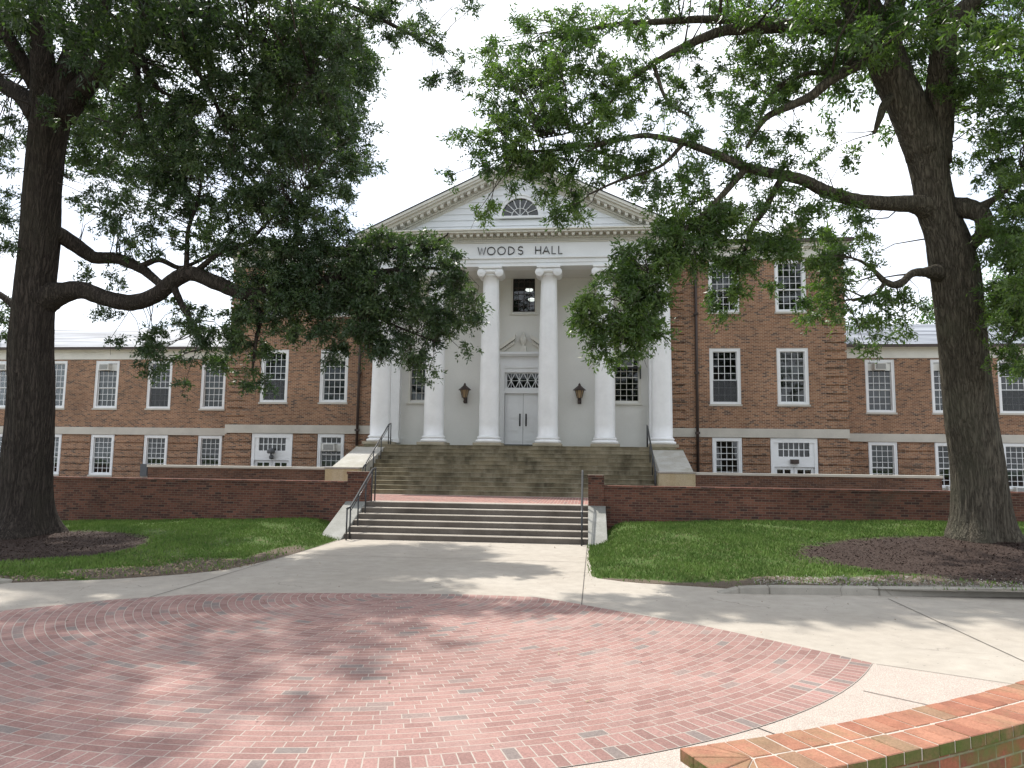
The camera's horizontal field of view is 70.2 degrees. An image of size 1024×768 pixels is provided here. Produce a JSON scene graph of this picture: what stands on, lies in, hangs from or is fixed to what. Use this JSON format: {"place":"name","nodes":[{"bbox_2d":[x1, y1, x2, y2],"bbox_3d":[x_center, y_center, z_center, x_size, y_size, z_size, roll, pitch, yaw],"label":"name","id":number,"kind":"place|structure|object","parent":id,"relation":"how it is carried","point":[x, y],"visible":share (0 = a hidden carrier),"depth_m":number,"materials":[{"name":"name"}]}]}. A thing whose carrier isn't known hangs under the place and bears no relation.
{"place":"outdoors","nodes":[
{"label":"outdoors","id":0,"kind":"place"},
{"bbox_2d":[0,517,340,582],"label":"lawn","id":1,"kind":"structure","parent":0,"point":[292,550],"depth_m":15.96,"materials":[{"name":"green plant"}]},
{"bbox_2d":[0,529,155,560],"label":"bark mulch","id":2,"kind":"object","parent":1,"relation":"on","point":[68,543],"visible":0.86,"depth_m":16.96,"materials":[{"name":"brown wood"}]},
{"bbox_2d":[0,556,262,581],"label":"leaf litter","id":3,"kind":"object","parent":1,"relation":"on","point":[144,570],"visible":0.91,"depth_m":13.67,"materials":[{"name":"brown plant"}]},
{"bbox_2d":[0,0,494,539],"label":"oak tree","id":4,"kind":"object","parent":1,"relation":"on","point":[306,66],"visible":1,"depth_m":17.74,"materials":[{"name":"green plant"}]},
{"bbox_2d":[0,593,873,759],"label":"brick plaza","id":5,"kind":"structure","parent":0,"point":[307,676],"depth_m":7.25,"materials":[{"name":"red brick"}]},
{"bbox_2d":[0,657,871,767],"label":"brick plaza border","id":6,"kind":"object","parent":5,"relation":"on","point":[830,677],"visible":1,"depth_m":5.34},
{"bbox_2d":[0,539,1023,733],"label":"concrete pavement","id":7,"kind":"structure","parent":0,"point":[870,629],"depth_m":11.59,"materials":[{"name":"beige concrete"}]},
{"bbox_2d":[0,578,11,583],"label":"kerb","id":8,"kind":"structure","parent":7,"relation":"on","point":[2,580],"depth_m":12.13,"materials":[{"name":"concrete"}]},
{"bbox_2d":[323,501,606,545],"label":"steps","id":9,"kind":"structure","parent":7,"relation":"on","point":[482,522],"depth_m":20.14,"materials":[{"name":"concrete"}]},
{"bbox_2d":[345,467,376,539],"bbox_3d":[-4.245,3.313,20.607,0.060,1.910,2.564,0,-6,6],"label":"handrail","id":10,"kind":"object","parent":9,"relation":"on","point":[362,486],"visible":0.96,"depth_m":20.44,"materials":[{"name":"black metal"}]},
{"bbox_2d":[581,470,583,545],"bbox_3d":[1.922,3.325,19.967,0.060,1.910,2.564,0,-6,6],"label":"handrail","id":11,"kind":"object","parent":9,"relation":"on","point":[582,472],"visible":1,"depth_m":19.11,"materials":[{"name":"black metal"}]},
{"bbox_2d":[67,548,1023,744],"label":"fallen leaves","id":12,"kind":"object","parent":7,"relation":"on","point":[487,628],"visible":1,"depth_m":9.21,"materials":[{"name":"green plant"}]},
{"bbox_2d":[680,680,1023,767],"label":"seat wall","id":13,"kind":"structure","parent":7,"relation":"on","point":[985,729],"depth_m":3.71,"materials":[{"name":"brick"}]},
{"bbox_2d":[717,585,1023,596],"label":"kerb","id":14,"kind":"structure","parent":7,"relation":"on","point":[826,590],"depth_m":12.04,"materials":[{"name":"concrete"}]},
{"bbox_2d":[0,0,1023,329],"label":"sky","id":15,"kind":"structure","parent":0,"point":[413,118],"materials":[{"name":"white"}]},
{"bbox_2d":[560,664,1010,767],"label":"aggregate paving","id":16,"kind":"structure","parent":0,"point":[855,700],"depth_m":6.56,"materials":[{"name":"beige concrete"}]},
{"bbox_2d":[587,519,1023,591],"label":"lawn","id":17,"kind":"structure","parent":0,"point":[722,583],"depth_m":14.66,"materials":[{"name":"green plant"}]},
{"bbox_2d":[434,0,1023,543],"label":"oak tree","id":18,"kind":"object","parent":17,"relation":"on","point":[874,38],"visible":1,"depth_m":16.22,"materials":[{"name":"green plant"}]},
{"bbox_2d":[753,573,1023,587],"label":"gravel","id":19,"kind":"structure","parent":17,"relation":"on","point":[797,581],"depth_m":12.55,"materials":[{"name":"grey gravel"}]},
{"bbox_2d":[785,535,1023,584],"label":"bark mulch","id":20,"kind":"object","parent":17,"relation":"on","point":[948,565],"visible":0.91,"depth_m":15.04,"materials":[{"name":"brown wood"}]},
{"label":"terrace ground","id":21,"kind":"structure","parent":0,"visible":0},
{"bbox_2d":[147,465,324,480],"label":"terrace wall","id":22,"kind":"structure","parent":21,"relation":"on","point":[239,472],"depth_m":27.21,"materials":[{"name":"brick"}]},
{"bbox_2d":[324,444,695,497],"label":"steps","id":23,"kind":"structure","parent":21,"relation":"on","point":[501,470],"depth_m":27.86,"materials":[{"name":"concrete"}]},
{"bbox_2d":[362,423,391,470],"bbox_3d":[-5.304,2.783,28.762,0.060,2.710,3.724,0,-6,6],"label":"handrail","id":24,"kind":"object","parent":23,"relation":"on","point":[373,451],"visible":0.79,"depth_m":29.11,"materials":[{"name":"black metal"}]},
{"bbox_2d":[646,425,655,485],"bbox_3d":[5.279,2.802,27.664,0.060,2.710,3.724,0,-6,6],"label":"handrail","id":25,"kind":"object","parent":23,"relation":"on","point":[650,444],"visible":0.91,"depth_m":28.06,"materials":[{"name":"black metal"}]},
{"bbox_2d":[0,162,1023,491],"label":"college hall","id":26,"kind":"structure","parent":21,"relation":"on","point":[764,386],"depth_m":33.13,"materials":[{"name":"brick"}]},
{"bbox_2d":[0,361,6,408],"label":"window","id":27,"kind":"structure","parent":26,"relation":"in","point":[3,378],"depth_m":40.94,"materials":[{"name":"white paint"}]},
{"bbox_2d":[53,434,61,475],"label":"window","id":28,"kind":"structure","parent":26,"relation":"in","point":[57,449],"depth_m":40.13,"materials":[{"name":"white paint"}]},
{"bbox_2d":[55,361,67,409],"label":"window","id":29,"kind":"structure","parent":26,"relation":"in","point":[60,366],"depth_m":40.65,"materials":[{"name":"white paint"}]},
{"bbox_2d":[87,435,114,476],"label":"window","id":30,"kind":"structure","parent":26,"relation":"in","point":[102,459],"depth_m":39.91,"materials":[{"name":"white paint"}]},
{"bbox_2d":[91,361,119,409],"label":"window","id":31,"kind":"structure","parent":26,"relation":"in","point":[106,387],"depth_m":40.31,"materials":[{"name":"white paint"}]},
{"bbox_2d":[140,435,167,476],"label":"window","id":32,"kind":"structure","parent":26,"relation":"in","point":[146,440],"depth_m":39.56,"materials":[{"name":"white paint"}]},
{"bbox_2d":[144,361,172,409],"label":"window","id":33,"kind":"structure","parent":26,"relation":"in","point":[157,398],"depth_m":39.88,"materials":[{"name":"white paint"}]},
{"bbox_2d":[197,436,222,465],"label":"window","id":34,"kind":"structure","parent":26,"relation":"in","point":[200,440],"depth_m":39.25,"materials":[{"name":"white paint"}]},
{"bbox_2d":[198,361,226,410],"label":"window","id":35,"kind":"structure","parent":26,"relation":"in","point":[215,386],"depth_m":39.69,"materials":[{"name":"white paint"}]},
{"bbox_2d":[251,433,292,466],"bbox_3d":[-11.404,3.489,34.419,2.000,2.310,0.550,0,-6,6],"label":"side door","id":36,"kind":"structure","parent":26,"relation":"in","point":[270,456],"depth_m":34.58,"materials":[{"name":"white paint"}]},
{"bbox_2d":[258,350,288,403],"bbox_3d":[-11.370,-0.338,34.974,1.450,2.620,0.265,0,-6,6],"label":"window","id":37,"kind":"structure","parent":26,"relation":"in","point":[282,384],"depth_m":34.90,"materials":[{"name":"white paint"}]},
{"bbox_2d":[317,434,344,466],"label":"window","id":38,"kind":"structure","parent":26,"relation":"in","point":[326,461],"depth_m":34.30,"materials":[{"name":"white paint"}]},
{"bbox_2d":[318,350,348,403],"bbox_3d":[-8.455,-0.342,34.583,1.450,2.620,0.502,0,-6,6],"label":"window","id":39,"kind":"structure","parent":26,"relation":"in","point":[333,386],"depth_m":34.71,"materials":[{"name":"white paint"}]},
{"bbox_2d":[406,352,425,403],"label":"window","id":40,"kind":"structure","parent":26,"relation":"in","point":[417,394],"depth_m":33.59,"materials":[{"name":"white wood"}]},
{"bbox_2d":[499,332,538,445],"bbox_3d":[0.497,0.226,32.887,2.620,5.220,0.520,0,-6,6],"label":"entrance door","id":41,"kind":"structure","parent":26,"relation":"in","point":[519,427],"depth_m":32.95,"materials":[{"name":"white paint"}]},
{"bbox_2d":[509,278,537,314],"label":"window","id":42,"kind":"structure","parent":26,"relation":"in","point":[528,289],"depth_m":33.40,"materials":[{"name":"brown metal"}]},
{"bbox_2d":[614,351,641,404],"bbox_3d":[5.105,-0.272,32.430,1.340,2.390,0.426,0,-6,6],"label":"window","id":43,"kind":"structure","parent":26,"relation":"in","point":[630,366],"depth_m":32.46,"materials":[{"name":"white wood"}]},
{"bbox_2d":[708,261,739,313],"bbox_3d":[9.632,-4.390,33.252,1.450,2.490,0.295,0,-6,6],"label":"window","id":44,"kind":"structure","parent":26,"relation":"in","point":[723,280],"depth_m":33.37,"materials":[{"name":"white paint"}]},
{"bbox_2d":[709,348,742,405],"bbox_3d":[9.577,-0.300,32.800,1.450,2.620,0.265,0,-6,6],"label":"window","id":45,"kind":"structure","parent":26,"relation":"in","point":[724,392],"depth_m":32.74,"materials":[{"name":"white paint"}]},
{"bbox_2d":[712,437,741,472],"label":"window","id":46,"kind":"structure","parent":26,"relation":"in","point":[739,440],"depth_m":32.41,"materials":[{"name":"white paint"}]},
{"bbox_2d":[774,259,806,313],"bbox_3d":[12.554,-4.386,32.933,1.450,2.490,0.265,0,-6,6],"label":"window","id":47,"kind":"structure","parent":26,"relation":"in","point":[777,311],"depth_m":32.93,"materials":[{"name":"white paint"}]},
{"bbox_2d":[776,348,810,406],"bbox_3d":[12.503,-0.293,32.511,1.450,2.620,0.295,0,-6,6],"label":"window","id":48,"kind":"structure","parent":26,"relation":"in","point":[785,369],"depth_m":32.49,"materials":[{"name":"white paint"}]},
{"bbox_2d":[770,438,817,473],"bbox_3d":[12.419,3.545,32.062,2.000,2.310,0.320,0,-6,6],"label":"side door","id":49,"kind":"structure","parent":26,"relation":"in","point":[793,464],"depth_m":32.10,"materials":[{"name":"white paint"}]},
{"bbox_2d":[865,360,897,413],"bbox_3d":[18.180,0.139,35.968,1.480,2.720,0.502,0,-6,6],"label":"window","id":50,"kind":"structure","parent":26,"relation":"in","point":[873,391],"depth_m":36.04,"materials":[{"name":"white paint"}]},
{"bbox_2d":[868,442,897,474],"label":"window","id":51,"kind":"structure","parent":26,"relation":"in","point":[877,451],"depth_m":35.71,"materials":[{"name":"white paint"}]},
{"bbox_2d":[930,359,942,414],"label":"window","id":52,"kind":"structure","parent":26,"relation":"in","point":[934,363],"depth_m":35.81,"materials":[{"name":"white paint"}]},
{"bbox_2d":[934,443,949,490],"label":"window","id":53,"kind":"structure","parent":26,"relation":"in","point":[944,487],"depth_m":35.36,"materials":[{"name":"white paint"}]},
{"bbox_2d":[997,359,1023,414],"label":"window","id":54,"kind":"structure","parent":26,"relation":"in","point":[1011,402],"depth_m":35.35,"materials":[{"name":"white paint"}]},
{"bbox_2d":[1003,443,1023,491],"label":"window","id":55,"kind":"structure","parent":26,"relation":"in","point":[1015,473],"depth_m":35.08,"materials":[{"name":"white paint"}]},
{"bbox_2d":[695,472,942,490],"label":"terrace wall","id":56,"kind":"structure","parent":21,"relation":"on","point":[832,481],"depth_m":25.04,"materials":[{"name":"brick"}]},
{"label":"ground","id":57,"kind":"structure","parent":0,"visible":0},
{"bbox_2d":[53,471,371,521],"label":"retaining wall","id":58,"kind":"structure","parent":57,"relation":"on","point":[100,498],"depth_m":22.13,"materials":[{"name":"brick"}]},
{"bbox_2d":[587,475,1023,530],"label":"retaining wall","id":59,"kind":"structure","parent":57,"relation":"on","point":[622,503],"depth_m":20.43,"materials":[{"name":"brick"}]},
{"bbox_2d":[910,258,1021,323],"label":"background tree","id":60,"kind":"object","parent":57,"relation":"on","point":[932,315],"visible":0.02,"depth_m":50.23,"materials":[{"name":"green plant"}]},
{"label":"landing base","id":61,"kind":"structure","parent":0,"visible":0},
{"bbox_2d":[372,494,587,503],"bbox_3d":[-0.463,3.759,23.727,13.800,0.011,4.080,0,-6,6],"label":"brick landing","id":62,"kind":"object","parent":61,"relation":"on","point":[483,499],"visible":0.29,"depth_m":23.61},
{"bbox_2d":[372,494,587,504],"bbox_3d":[-0.462,3.760,23.742,13.800,0.013,4.550,0,-6,6],"label":"landing border","id":63,"kind":"object","parent":62,"relation":"on","point":[482,502],"visible":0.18,"depth_m":21.89,"materials":[{"name":"red brick"}]}
]}

